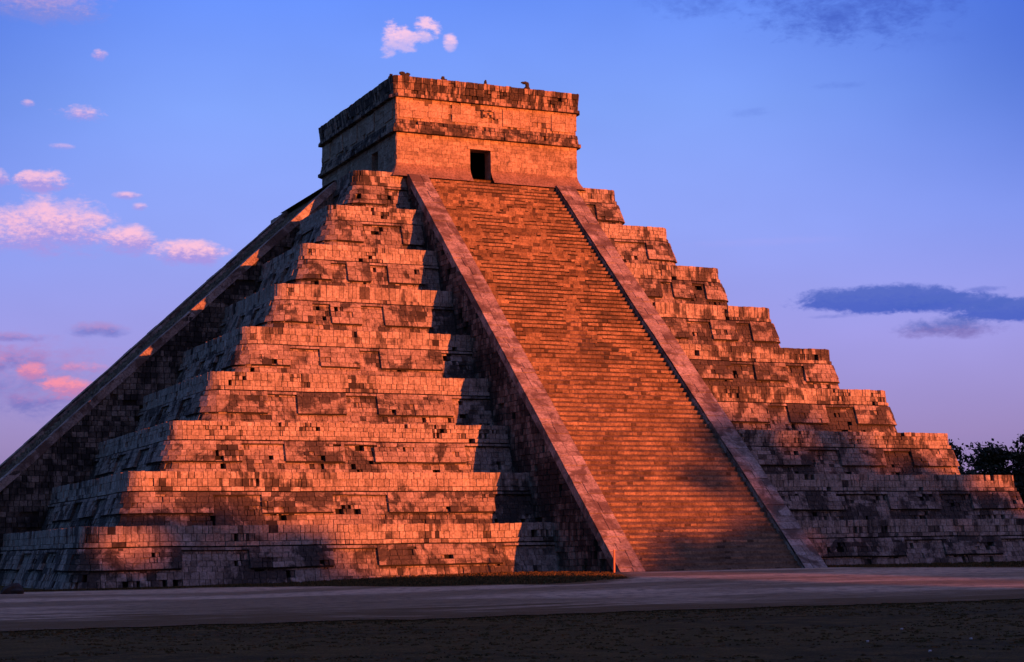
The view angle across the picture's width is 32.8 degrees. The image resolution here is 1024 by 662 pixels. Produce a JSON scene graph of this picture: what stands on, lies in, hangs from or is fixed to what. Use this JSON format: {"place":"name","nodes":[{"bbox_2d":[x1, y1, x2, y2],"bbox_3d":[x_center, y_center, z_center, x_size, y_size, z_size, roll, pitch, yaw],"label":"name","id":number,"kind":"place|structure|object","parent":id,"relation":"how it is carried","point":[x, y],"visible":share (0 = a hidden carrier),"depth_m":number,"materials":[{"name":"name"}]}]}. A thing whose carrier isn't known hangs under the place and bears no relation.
{"place":"outdoors","nodes":[
{"label":"outdoors","id":0,"kind":"place"},
{"bbox_2d":[0,560,1023,661],"bbox_3d":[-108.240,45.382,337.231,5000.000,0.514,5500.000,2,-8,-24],"label":"ground","id":1,"kind":"structure","parent":0,"point":[47,647],"depth_m":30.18,"materials":[{"name":"brown plant"}]},
{"bbox_2d":[0,71,1023,589],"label":"stepped pyramid","id":2,"kind":"object","parent":1,"relation":"on","point":[442,325],"visible":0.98,"depth_m":92.82,"materials":[{"name":"stone"}]},
{"bbox_2d":[613,549,614,571],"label":"marker post","id":3,"kind":"object","parent":1,"relation":"on","point":[614,560],"visible":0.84,"depth_m":76.77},
{"bbox_2d":[948,439,974,474],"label":"tree","id":4,"kind":"object","parent":1,"relation":"on","point":[957,452],"visible":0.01,"depth_m":183.81,"materials":[{"name":"green plant"}]},
{"bbox_2d":[957,449,1011,474],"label":"tree","id":5,"kind":"object","parent":1,"relation":"on","point":[973,465],"visible":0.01,"depth_m":192.07,"materials":[{"name":"green plant"}]},
{"bbox_2d":[958,438,1023,503],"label":"tree","id":6,"kind":"object","parent":1,"relation":"on","point":[994,456],"visible":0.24,"depth_m":179.75,"materials":[{"name":"green plant"}]},
{"bbox_2d":[1004,434,1023,502],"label":"tree","id":7,"kind":"object","parent":1,"relation":"on","point":[1017,456],"visible":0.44,"depth_m":179.30,"materials":[{"name":"green plant"}]},
{"bbox_2d":[0,567,1023,630],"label":"gravel path","id":8,"kind":"structure","parent":0,"point":[693,589],"depth_m":54.90,"materials":[{"name":"grey gravel"}]},
{"bbox_2d":[0,583,23,593],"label":"boulder","id":9,"kind":"object","parent":8,"relation":"on","point":[14,588],"visible":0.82,"depth_m":68.42,"materials":[{"name":"grey stone"}]},
{"bbox_2d":[0,0,1023,471],"label":"sky","id":10,"kind":"structure","parent":0,"point":[851,172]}
]}

